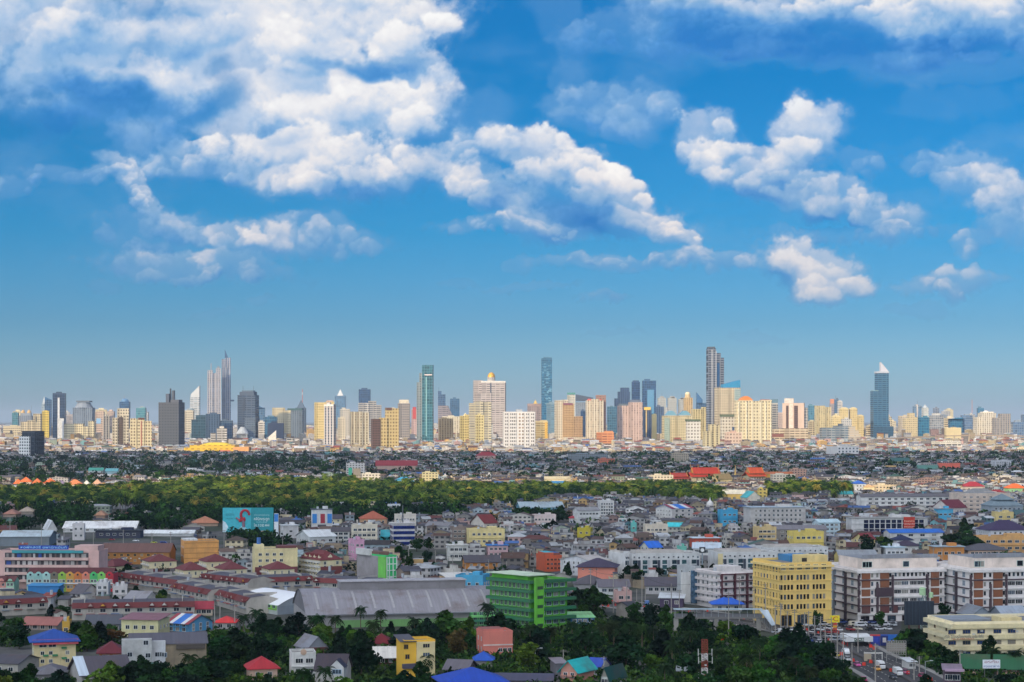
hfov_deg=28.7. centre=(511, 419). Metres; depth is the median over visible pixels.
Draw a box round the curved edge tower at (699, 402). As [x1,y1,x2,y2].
[696,392,705,408]
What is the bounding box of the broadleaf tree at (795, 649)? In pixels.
[790,641,820,656]
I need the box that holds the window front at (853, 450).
[838,447,858,453]
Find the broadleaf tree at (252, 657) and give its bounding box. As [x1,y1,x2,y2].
[245,654,268,662]
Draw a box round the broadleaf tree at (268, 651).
[249,633,281,658]
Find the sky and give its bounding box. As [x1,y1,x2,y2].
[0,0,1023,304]
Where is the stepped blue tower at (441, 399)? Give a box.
[438,391,445,405]
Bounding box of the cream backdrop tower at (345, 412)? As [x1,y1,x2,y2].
[340,408,349,435]
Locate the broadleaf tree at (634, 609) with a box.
[625,602,642,620]
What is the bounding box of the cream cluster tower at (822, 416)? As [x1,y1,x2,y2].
[814,406,830,435]
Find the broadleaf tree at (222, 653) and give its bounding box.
[210,639,231,660]
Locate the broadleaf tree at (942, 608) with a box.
[937,603,951,614]
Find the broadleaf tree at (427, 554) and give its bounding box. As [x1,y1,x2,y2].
[422,550,432,559]
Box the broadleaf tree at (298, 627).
[282,612,312,635]
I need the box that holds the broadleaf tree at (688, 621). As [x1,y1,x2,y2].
[676,612,704,639]
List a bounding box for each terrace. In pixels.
[0,594,47,615]
[72,595,194,619]
[118,569,197,593]
[169,579,226,604]
[199,570,275,588]
[213,585,276,613]
[242,572,313,590]
[313,573,383,587]
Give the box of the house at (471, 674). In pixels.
[431,667,509,681]
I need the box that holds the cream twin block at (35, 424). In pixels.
[21,414,41,435]
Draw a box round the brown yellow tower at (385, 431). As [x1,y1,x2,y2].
[371,408,398,448]
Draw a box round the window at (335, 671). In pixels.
[332,669,341,673]
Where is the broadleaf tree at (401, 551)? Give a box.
[394,545,412,559]
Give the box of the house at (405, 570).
[396,566,422,576]
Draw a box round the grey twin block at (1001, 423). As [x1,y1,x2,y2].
[992,414,1010,436]
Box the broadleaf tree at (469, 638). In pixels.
[461,627,476,644]
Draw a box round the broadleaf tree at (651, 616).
[642,603,660,626]
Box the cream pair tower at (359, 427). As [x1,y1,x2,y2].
[350,412,368,444]
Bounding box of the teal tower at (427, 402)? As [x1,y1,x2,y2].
[422,365,433,440]
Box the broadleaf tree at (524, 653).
[513,642,539,665]
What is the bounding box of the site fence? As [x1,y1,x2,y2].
[888,634,896,640]
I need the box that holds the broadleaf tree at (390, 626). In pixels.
[385,621,394,631]
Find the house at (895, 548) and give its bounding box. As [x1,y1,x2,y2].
[880,543,906,553]
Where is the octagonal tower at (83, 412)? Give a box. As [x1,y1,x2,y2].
[73,401,94,425]
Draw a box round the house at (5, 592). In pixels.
[0,589,23,595]
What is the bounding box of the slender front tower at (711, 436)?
[703,424,719,446]
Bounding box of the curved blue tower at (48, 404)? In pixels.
[45,397,51,434]
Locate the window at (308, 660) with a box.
[306,658,312,662]
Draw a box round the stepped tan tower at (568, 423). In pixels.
[554,400,585,439]
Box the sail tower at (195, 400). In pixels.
[190,386,199,419]
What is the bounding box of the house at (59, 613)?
[52,609,67,616]
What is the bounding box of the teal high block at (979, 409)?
[977,407,983,416]
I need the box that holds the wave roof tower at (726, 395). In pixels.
[714,380,740,424]
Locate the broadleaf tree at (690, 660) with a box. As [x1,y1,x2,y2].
[676,646,719,672]
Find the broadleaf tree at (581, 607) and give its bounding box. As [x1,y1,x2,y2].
[576,604,588,610]
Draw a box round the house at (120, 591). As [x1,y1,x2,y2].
[113,581,127,598]
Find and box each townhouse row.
[608,549,629,574]
[623,549,699,574]
[708,548,775,568]
[756,543,827,556]
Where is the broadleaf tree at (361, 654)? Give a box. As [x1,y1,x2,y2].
[350,643,382,673]
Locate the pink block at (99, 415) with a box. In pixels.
[95,411,104,438]
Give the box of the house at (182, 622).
[170,613,213,631]
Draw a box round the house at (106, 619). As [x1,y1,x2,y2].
[85,614,123,629]
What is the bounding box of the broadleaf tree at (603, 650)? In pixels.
[599,638,624,661]
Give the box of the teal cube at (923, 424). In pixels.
[918,416,928,435]
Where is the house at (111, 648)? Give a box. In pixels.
[96,641,121,654]
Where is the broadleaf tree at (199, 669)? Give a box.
[178,661,213,681]
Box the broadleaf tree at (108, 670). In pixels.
[84,660,127,681]
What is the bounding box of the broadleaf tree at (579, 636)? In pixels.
[567,627,607,651]
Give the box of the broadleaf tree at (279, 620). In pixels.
[270,616,288,636]
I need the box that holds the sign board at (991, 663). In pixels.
[983,660,999,676]
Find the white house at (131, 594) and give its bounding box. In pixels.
[123,590,157,598]
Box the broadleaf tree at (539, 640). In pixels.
[522,633,551,659]
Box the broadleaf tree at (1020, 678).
[1012,674,1023,681]
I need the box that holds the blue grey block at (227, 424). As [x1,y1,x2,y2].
[220,419,232,438]
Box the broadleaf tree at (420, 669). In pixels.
[411,661,432,681]
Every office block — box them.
[356,548,396,577]
[820,424,847,441]
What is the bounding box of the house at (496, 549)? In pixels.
[485,541,508,557]
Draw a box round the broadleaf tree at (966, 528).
[960,525,972,532]
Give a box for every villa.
[3,509,20,516]
[19,477,32,484]
[19,506,34,513]
[70,479,82,485]
[94,479,101,485]
[94,510,107,517]
[108,558,132,569]
[112,504,128,511]
[140,554,176,571]
[173,562,207,577]
[192,516,218,525]
[198,554,232,571]
[213,561,247,572]
[260,561,295,574]
[975,520,1023,534]
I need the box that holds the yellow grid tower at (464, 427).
[460,413,468,441]
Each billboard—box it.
[223,508,278,540]
[904,601,933,628]
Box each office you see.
[677,564,700,604]
[948,417,962,432]
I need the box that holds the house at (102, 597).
[92,596,109,598]
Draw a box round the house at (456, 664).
[442,659,477,671]
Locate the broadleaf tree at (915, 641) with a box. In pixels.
[902,635,927,651]
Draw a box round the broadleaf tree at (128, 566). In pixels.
[118,563,134,572]
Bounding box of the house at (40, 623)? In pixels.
[23,616,62,629]
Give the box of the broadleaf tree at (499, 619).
[482,611,521,629]
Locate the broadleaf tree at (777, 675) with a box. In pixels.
[762,672,780,680]
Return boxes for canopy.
[567,611,594,623]
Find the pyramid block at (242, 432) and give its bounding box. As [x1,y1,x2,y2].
[236,427,248,437]
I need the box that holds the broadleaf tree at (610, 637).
[606,627,620,641]
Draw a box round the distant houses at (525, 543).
[0,450,1023,582]
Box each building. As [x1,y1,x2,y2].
[19,431,43,454]
[94,527,144,537]
[103,543,176,563]
[268,431,275,441]
[286,438,294,443]
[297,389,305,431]
[346,462,364,473]
[348,468,379,480]
[389,505,415,545]
[422,471,437,480]
[486,570,575,627]
[503,409,534,447]
[527,400,540,420]
[535,420,547,439]
[544,476,570,481]
[568,453,607,460]
[575,558,619,578]
[596,431,613,442]
[598,458,614,463]
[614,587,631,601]
[643,522,667,532]
[649,474,672,479]
[658,592,685,607]
[671,452,688,461]
[751,553,833,626]
[765,472,792,477]
[770,473,795,481]
[789,468,806,477]
[835,491,852,497]
[846,514,927,533]
[864,484,874,490]
[873,483,895,491]
[882,529,944,542]
[923,613,1023,654]
[946,447,1006,449]
[964,543,1009,553]
[975,533,1023,552]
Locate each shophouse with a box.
[0,576,8,588]
[4,576,20,590]
[26,568,36,590]
[35,568,44,582]
[42,568,52,582]
[50,568,59,582]
[58,568,67,591]
[66,568,75,591]
[74,568,83,586]
[82,568,91,583]
[89,568,99,586]
[98,568,107,580]
[105,568,117,591]
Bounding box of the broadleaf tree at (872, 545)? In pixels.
[868,543,882,549]
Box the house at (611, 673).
[600,663,626,681]
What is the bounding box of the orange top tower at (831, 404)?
[829,399,833,415]
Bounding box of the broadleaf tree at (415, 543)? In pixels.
[410,538,422,551]
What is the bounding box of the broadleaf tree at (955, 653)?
[951,650,958,661]
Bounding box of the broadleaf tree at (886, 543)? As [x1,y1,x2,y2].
[881,542,891,545]
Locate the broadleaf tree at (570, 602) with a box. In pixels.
[567,595,574,610]
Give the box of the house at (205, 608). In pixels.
[195,601,213,615]
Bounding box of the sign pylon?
[830,615,839,633]
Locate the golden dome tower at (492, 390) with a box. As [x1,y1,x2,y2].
[473,372,505,437]
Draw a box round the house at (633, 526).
[630,520,636,532]
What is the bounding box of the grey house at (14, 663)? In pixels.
[0,654,39,672]
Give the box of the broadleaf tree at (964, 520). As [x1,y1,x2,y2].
[959,517,967,525]
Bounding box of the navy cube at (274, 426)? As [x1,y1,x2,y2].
[268,421,283,439]
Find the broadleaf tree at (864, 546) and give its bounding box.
[858,543,870,549]
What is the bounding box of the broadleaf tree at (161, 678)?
[156,675,167,681]
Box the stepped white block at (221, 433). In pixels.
[211,426,226,441]
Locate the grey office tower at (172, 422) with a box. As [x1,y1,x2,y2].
[159,388,184,444]
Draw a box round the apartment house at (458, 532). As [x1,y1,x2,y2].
[450,524,466,543]
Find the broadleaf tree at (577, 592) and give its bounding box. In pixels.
[569,587,584,610]
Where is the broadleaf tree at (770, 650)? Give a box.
[764,643,789,662]
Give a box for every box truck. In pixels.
[876,660,885,669]
[893,667,902,675]
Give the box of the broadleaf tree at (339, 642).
[324,634,351,653]
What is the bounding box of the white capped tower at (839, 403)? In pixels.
[837,400,842,414]
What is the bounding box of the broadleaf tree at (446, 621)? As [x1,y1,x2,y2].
[435,609,463,641]
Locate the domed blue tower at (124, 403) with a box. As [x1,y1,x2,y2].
[119,398,129,428]
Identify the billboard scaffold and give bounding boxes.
[886,641,905,660]
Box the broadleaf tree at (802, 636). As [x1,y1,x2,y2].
[790,622,810,644]
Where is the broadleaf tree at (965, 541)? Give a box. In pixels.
[955,536,984,545]
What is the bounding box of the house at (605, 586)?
[594,579,630,594]
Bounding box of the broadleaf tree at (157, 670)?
[144,662,163,673]
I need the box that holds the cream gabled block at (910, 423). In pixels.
[903,413,917,436]
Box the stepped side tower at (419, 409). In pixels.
[417,373,421,440]
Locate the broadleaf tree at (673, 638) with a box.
[664,636,674,656]
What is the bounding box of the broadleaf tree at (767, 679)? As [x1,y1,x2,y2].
[755,677,792,681]
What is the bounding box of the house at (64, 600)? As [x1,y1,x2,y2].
[56,595,75,610]
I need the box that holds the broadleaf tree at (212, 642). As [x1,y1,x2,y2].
[206,635,230,658]
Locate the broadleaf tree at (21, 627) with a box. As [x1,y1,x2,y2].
[12,622,30,633]
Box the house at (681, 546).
[677,543,686,549]
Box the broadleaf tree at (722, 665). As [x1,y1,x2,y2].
[713,654,732,674]
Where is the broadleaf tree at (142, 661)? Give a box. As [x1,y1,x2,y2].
[137,654,150,671]
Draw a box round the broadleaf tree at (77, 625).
[66,621,80,632]
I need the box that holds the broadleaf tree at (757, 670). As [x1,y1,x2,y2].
[749,664,775,681]
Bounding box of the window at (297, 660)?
[295,658,302,662]
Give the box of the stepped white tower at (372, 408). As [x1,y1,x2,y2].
[358,401,380,437]
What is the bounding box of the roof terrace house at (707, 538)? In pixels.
[689,534,719,546]
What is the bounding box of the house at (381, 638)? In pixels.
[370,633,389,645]
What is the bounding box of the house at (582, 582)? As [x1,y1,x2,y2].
[572,574,600,588]
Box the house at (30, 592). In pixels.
[24,591,42,594]
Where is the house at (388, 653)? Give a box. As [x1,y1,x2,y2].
[372,646,395,665]
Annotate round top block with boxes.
[831,415,839,427]
[839,407,848,423]
[849,407,856,429]
[857,415,863,436]
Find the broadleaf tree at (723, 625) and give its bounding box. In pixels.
[717,620,735,630]
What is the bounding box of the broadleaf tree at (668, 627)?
[664,622,673,634]
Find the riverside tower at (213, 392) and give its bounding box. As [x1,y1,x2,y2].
[207,366,220,415]
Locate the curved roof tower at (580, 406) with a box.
[576,394,592,415]
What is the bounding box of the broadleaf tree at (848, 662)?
[831,658,851,669]
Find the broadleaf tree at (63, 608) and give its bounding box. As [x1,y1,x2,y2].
[54,605,69,614]
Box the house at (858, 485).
[852,480,866,490]
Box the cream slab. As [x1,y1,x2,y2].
[64,421,95,438]
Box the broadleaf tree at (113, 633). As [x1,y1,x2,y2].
[107,628,125,640]
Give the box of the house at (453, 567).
[444,563,460,571]
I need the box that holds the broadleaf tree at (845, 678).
[830,674,865,681]
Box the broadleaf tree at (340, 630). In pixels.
[335,625,345,635]
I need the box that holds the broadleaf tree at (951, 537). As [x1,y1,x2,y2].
[940,532,975,542]
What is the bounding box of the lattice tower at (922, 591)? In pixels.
[919,587,932,628]
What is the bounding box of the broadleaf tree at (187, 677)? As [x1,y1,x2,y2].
[170,673,202,681]
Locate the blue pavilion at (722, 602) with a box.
[709,597,745,610]
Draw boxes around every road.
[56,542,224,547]
[570,591,942,681]
[810,622,903,637]
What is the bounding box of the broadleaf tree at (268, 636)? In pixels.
[261,633,273,639]
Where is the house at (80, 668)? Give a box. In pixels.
[66,654,129,681]
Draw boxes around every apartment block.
[0,544,107,588]
[181,538,218,563]
[252,537,297,574]
[299,549,342,577]
[310,506,332,526]
[331,527,350,542]
[351,522,377,539]
[394,512,415,525]
[536,551,561,571]
[560,554,611,575]
[572,507,600,523]
[598,498,613,516]
[655,504,692,518]
[717,508,737,525]
[743,504,805,523]
[753,524,776,539]
[773,525,827,542]
[831,554,946,621]
[856,493,948,507]
[937,553,1023,613]
[949,488,1009,511]
[991,459,1010,467]
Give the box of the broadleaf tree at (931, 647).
[923,639,939,657]
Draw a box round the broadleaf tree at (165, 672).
[160,667,176,677]
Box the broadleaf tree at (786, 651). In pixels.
[776,643,806,659]
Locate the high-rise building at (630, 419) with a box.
[617,400,642,440]
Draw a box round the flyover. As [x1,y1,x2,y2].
[850,435,1023,443]
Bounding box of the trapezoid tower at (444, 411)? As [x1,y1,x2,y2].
[438,406,451,417]
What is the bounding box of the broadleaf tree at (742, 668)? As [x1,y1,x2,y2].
[725,665,753,681]
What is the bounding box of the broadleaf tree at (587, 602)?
[578,599,590,609]
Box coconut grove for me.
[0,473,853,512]
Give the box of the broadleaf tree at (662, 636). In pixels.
[645,629,677,656]
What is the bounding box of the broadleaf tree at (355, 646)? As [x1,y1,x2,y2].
[349,642,360,662]
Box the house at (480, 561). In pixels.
[461,555,501,568]
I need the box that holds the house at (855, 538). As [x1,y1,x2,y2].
[852,533,876,542]
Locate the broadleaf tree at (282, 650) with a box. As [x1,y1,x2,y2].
[278,645,285,653]
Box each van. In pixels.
[812,636,822,640]
[842,648,849,654]
[848,621,857,625]
[855,621,866,626]
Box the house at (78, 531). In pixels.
[72,521,84,539]
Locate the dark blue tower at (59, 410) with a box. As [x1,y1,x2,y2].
[53,392,65,438]
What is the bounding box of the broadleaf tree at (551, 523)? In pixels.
[546,520,558,526]
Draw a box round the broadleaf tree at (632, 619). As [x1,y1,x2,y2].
[623,615,640,640]
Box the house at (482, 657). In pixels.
[472,651,494,665]
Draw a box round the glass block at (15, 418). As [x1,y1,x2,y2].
[12,412,18,425]
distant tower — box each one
[95,408,106,415]
[107,410,114,426]
[265,416,277,439]
[658,396,665,415]
[667,396,676,415]
[678,398,682,415]
[778,412,781,427]
[808,420,813,435]
[841,417,851,425]
[866,425,869,434]
[929,413,943,433]
[941,410,949,415]
[944,408,952,417]
[944,416,951,427]
[960,414,972,429]
[1011,420,1023,437]
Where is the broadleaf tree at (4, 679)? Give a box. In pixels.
[0,675,13,681]
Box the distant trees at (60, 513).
[0,449,1023,571]
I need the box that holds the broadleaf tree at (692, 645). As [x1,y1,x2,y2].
[684,639,700,653]
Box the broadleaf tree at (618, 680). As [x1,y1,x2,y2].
[612,677,625,681]
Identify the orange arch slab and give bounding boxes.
[734,396,771,443]
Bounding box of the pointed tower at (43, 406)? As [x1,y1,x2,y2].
[42,397,44,410]
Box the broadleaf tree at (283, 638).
[276,636,286,645]
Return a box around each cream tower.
[112,408,128,444]
[272,408,290,433]
[314,400,333,439]
[338,417,344,439]
[469,401,490,442]
[475,413,483,442]
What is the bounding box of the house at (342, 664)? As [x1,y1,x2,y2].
[313,653,352,681]
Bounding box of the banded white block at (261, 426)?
[258,420,264,437]
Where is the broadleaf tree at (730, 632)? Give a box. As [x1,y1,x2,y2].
[727,628,737,637]
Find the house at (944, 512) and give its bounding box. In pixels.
[933,506,953,519]
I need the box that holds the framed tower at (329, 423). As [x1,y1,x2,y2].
[324,402,335,446]
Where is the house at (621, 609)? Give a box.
[615,601,638,617]
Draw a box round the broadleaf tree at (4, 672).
[0,668,13,676]
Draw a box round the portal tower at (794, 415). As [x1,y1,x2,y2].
[782,398,807,427]
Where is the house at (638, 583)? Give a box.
[633,576,647,588]
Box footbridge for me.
[673,608,774,632]
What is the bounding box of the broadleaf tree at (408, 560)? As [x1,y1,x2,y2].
[397,556,413,566]
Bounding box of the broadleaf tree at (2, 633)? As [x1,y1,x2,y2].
[0,629,18,638]
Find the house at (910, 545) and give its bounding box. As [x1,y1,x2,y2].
[897,540,919,553]
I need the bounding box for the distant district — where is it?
[0,424,1023,452]
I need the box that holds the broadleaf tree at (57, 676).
[42,669,71,681]
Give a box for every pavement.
[572,590,942,678]
[599,605,874,681]
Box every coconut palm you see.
[179,653,198,663]
[192,656,207,661]
[236,614,250,630]
[248,608,262,620]
[293,667,315,681]
[306,615,317,634]
[309,613,325,626]
[315,666,334,681]
[327,615,344,631]
[353,605,368,628]
[364,619,381,633]
[374,609,386,627]
[406,616,421,628]
[420,654,437,668]
[478,602,497,619]
[506,627,523,645]
[521,623,536,636]
[544,625,559,643]
[564,620,578,633]
[605,619,621,644]
[633,623,647,646]
[654,663,676,678]
[662,640,682,658]
[682,629,699,653]
[709,647,724,659]
[734,653,756,666]
[764,663,781,678]
[772,641,790,656]
[785,657,805,674]
[800,665,819,679]
[985,645,1001,659]
[1007,648,1021,657]
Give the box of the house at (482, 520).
[470,514,497,526]
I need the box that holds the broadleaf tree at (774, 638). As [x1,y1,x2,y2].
[769,632,791,643]
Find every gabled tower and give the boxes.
[567,393,574,415]
[922,405,928,416]
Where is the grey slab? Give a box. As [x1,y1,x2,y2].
[66,414,72,423]
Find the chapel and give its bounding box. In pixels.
[712,473,731,482]
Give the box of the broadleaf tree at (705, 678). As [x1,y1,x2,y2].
[692,671,715,681]
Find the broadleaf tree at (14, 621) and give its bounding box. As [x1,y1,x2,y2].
[2,616,25,626]
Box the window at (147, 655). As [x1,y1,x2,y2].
[145,653,150,657]
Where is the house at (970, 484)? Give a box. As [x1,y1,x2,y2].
[962,481,985,488]
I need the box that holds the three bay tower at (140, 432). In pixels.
[130,418,151,446]
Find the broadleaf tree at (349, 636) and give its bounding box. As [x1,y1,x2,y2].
[343,633,354,652]
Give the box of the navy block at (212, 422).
[206,413,219,439]
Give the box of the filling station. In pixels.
[840,633,872,645]
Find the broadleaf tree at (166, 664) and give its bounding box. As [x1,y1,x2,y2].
[153,660,169,668]
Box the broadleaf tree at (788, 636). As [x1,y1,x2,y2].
[772,628,800,659]
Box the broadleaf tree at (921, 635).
[918,633,927,637]
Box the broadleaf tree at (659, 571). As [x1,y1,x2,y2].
[656,567,664,575]
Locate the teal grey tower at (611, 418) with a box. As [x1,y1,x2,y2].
[607,406,616,437]
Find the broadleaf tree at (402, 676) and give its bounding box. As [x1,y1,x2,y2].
[386,670,418,681]
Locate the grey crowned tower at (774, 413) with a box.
[771,399,777,428]
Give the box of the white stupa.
[706,499,713,506]
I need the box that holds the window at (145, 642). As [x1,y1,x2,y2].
[143,640,148,644]
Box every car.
[875,626,885,629]
[889,674,896,678]
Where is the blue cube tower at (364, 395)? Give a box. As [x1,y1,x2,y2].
[359,388,370,402]
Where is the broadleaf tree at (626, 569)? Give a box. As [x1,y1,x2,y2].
[618,565,632,578]
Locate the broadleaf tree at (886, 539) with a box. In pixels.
[877,537,892,543]
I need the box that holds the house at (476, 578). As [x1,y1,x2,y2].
[455,571,489,585]
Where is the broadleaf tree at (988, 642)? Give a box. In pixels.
[979,635,998,658]
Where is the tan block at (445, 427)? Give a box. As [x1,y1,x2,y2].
[438,417,452,440]
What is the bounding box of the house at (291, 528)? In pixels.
[279,522,298,537]
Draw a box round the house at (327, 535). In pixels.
[295,529,336,543]
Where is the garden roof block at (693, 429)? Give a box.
[685,419,700,440]
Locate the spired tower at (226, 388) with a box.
[222,351,233,419]
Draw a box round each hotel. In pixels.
[694,564,752,607]
[973,410,995,434]
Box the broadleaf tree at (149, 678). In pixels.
[134,673,176,681]
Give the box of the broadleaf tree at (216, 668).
[195,658,231,681]
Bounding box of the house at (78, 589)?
[69,583,95,596]
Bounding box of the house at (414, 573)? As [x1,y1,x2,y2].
[404,569,422,577]
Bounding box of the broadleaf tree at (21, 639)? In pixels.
[11,630,30,648]
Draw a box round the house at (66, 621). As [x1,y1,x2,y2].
[62,616,71,631]
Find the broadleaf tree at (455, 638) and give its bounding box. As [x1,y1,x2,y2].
[446,628,467,658]
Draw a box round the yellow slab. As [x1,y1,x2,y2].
[652,414,656,440]
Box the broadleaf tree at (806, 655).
[797,647,812,658]
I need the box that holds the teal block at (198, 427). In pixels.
[191,415,205,438]
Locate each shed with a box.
[27,583,64,594]
[35,663,67,679]
[144,530,197,535]
[494,672,555,681]
[548,657,565,676]
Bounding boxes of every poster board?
[870,634,879,645]
[880,634,887,645]
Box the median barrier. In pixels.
[607,601,916,681]
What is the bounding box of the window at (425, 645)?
[423,643,429,647]
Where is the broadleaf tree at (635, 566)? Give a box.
[631,563,638,568]
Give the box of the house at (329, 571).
[316,566,335,576]
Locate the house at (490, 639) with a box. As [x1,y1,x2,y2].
[476,626,512,656]
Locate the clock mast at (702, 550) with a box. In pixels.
[699,547,704,564]
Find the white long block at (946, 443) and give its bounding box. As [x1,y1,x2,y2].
[931,440,960,446]
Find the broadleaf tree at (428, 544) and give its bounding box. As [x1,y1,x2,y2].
[423,537,433,548]
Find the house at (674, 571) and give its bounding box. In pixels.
[668,569,676,576]
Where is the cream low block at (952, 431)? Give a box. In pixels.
[944,427,960,438]
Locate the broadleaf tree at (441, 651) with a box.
[435,643,450,659]
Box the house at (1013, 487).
[1003,483,1023,491]
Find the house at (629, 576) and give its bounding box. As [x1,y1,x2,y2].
[624,569,638,586]
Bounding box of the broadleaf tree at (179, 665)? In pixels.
[173,662,189,673]
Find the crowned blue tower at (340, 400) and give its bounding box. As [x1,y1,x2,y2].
[335,389,345,427]
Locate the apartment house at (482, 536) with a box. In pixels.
[466,526,504,545]
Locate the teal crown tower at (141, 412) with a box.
[136,407,146,420]
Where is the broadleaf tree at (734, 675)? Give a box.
[725,667,751,681]
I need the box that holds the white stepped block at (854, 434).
[848,426,860,440]
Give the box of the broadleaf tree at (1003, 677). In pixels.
[993,673,1017,681]
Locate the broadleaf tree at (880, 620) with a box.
[875,611,884,625]
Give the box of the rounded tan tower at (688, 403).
[683,392,692,415]
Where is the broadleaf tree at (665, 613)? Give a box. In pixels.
[657,604,672,621]
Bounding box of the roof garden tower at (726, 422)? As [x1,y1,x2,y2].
[719,414,733,438]
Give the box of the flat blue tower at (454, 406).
[450,397,459,415]
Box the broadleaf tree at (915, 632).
[898,629,918,642]
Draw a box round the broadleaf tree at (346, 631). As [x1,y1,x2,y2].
[341,624,354,637]
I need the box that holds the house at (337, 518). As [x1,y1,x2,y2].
[332,514,342,523]
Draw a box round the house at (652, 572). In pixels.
[644,568,657,576]
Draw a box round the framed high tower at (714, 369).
[706,347,723,430]
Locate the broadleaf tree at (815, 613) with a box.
[812,610,821,627]
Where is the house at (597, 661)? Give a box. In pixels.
[590,657,611,674]
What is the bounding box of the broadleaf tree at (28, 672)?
[18,663,41,681]
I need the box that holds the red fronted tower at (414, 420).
[411,407,416,434]
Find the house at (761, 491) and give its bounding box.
[757,487,766,496]
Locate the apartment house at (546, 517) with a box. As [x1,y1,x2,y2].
[532,512,555,523]
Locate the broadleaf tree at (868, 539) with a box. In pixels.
[859,534,873,547]
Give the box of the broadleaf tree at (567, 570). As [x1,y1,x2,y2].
[563,562,572,575]
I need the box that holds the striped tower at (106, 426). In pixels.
[103,414,109,438]
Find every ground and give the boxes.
[0,422,999,681]
[821,620,900,647]
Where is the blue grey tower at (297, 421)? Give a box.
[287,408,303,437]
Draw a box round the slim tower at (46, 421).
[42,410,49,437]
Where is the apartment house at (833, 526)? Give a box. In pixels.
[811,519,840,534]
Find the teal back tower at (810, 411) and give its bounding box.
[808,404,815,420]
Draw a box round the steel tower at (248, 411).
[238,386,259,437]
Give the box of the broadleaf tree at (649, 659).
[643,653,659,664]
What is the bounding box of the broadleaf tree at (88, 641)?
[80,633,96,651]
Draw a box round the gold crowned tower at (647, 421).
[643,407,651,438]
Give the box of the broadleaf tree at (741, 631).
[731,624,758,639]
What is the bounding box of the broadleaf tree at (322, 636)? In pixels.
[316,633,328,641]
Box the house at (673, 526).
[667,522,682,531]
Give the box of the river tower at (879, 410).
[870,362,892,437]
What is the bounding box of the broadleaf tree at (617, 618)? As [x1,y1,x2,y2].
[606,614,626,626]
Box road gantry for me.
[864,652,882,659]
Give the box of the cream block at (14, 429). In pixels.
[3,425,20,435]
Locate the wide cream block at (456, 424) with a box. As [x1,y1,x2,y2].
[442,415,459,436]
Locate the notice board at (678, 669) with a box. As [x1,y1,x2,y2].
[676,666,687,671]
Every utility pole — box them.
[611,573,615,612]
[669,584,671,613]
[726,592,730,636]
[737,577,741,620]
[763,583,767,628]
[773,605,777,633]
[806,611,810,634]
[818,616,822,639]
[828,617,833,654]
[840,633,845,659]
[851,643,854,665]
[855,627,860,652]
[872,643,877,681]
[911,660,916,679]
[957,650,962,663]
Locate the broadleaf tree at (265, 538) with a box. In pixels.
[261,535,272,545]
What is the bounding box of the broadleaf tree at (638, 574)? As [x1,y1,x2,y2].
[631,571,644,580]
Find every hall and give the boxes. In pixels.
[0,530,56,545]
[42,519,56,531]
[62,521,140,531]
[88,468,104,472]
[105,468,118,473]
[184,442,250,451]
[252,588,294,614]
[375,460,417,469]
[379,530,389,539]
[476,452,496,459]
[515,501,563,509]
[669,471,690,481]
[688,464,720,481]
[692,542,721,554]
[722,490,745,498]
[740,491,759,500]
[742,464,766,478]
[833,549,876,561]
[888,458,910,463]
[915,465,938,468]
[932,499,967,512]
[937,463,959,467]
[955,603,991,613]
[961,654,989,673]
[980,494,1023,512]
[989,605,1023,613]
[993,654,1023,674]
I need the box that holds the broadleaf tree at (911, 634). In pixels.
[905,631,915,646]
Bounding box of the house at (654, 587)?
[644,577,676,593]
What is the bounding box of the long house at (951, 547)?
[928,542,965,559]
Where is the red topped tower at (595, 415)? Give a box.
[586,395,605,439]
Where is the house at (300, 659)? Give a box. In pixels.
[289,648,315,676]
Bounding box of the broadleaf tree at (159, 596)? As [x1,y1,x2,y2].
[155,593,166,597]
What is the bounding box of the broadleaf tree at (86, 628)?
[76,620,101,648]
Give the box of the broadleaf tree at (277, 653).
[265,644,282,659]
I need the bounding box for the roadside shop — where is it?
[941,663,963,681]
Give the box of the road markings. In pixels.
[610,604,934,680]
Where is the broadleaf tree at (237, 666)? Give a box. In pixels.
[231,661,245,672]
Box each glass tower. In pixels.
[259,406,264,421]
[547,402,553,433]
[834,398,838,414]
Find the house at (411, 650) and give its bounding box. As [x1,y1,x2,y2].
[393,634,434,678]
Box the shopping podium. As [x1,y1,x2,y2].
[772,428,807,440]
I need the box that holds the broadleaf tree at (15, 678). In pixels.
[8,672,20,681]
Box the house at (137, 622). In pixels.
[119,612,171,635]
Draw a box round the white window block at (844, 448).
[826,444,858,453]
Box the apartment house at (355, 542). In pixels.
[348,536,363,559]
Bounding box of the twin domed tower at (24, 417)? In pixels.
[19,406,32,425]
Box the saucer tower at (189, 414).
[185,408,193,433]
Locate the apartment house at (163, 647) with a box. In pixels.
[122,631,207,668]
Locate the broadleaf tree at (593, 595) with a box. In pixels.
[579,585,611,611]
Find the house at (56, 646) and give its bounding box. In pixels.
[27,629,80,666]
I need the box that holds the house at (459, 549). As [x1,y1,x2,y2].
[445,541,469,560]
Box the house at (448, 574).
[438,572,471,577]
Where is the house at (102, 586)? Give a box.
[96,578,110,595]
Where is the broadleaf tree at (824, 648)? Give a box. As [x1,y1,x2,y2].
[808,640,835,662]
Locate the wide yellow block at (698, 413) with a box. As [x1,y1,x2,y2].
[691,407,705,439]
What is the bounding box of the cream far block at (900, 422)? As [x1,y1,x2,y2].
[898,415,906,432]
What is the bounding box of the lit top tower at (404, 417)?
[398,400,409,437]
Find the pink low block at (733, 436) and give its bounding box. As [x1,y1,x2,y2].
[725,430,741,443]
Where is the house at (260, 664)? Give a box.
[243,656,280,679]
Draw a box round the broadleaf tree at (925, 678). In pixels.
[918,673,932,681]
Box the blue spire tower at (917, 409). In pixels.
[913,400,921,416]
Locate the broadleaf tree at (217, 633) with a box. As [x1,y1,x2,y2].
[210,629,226,638]
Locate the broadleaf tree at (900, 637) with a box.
[895,628,917,642]
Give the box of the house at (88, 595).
[69,592,95,611]

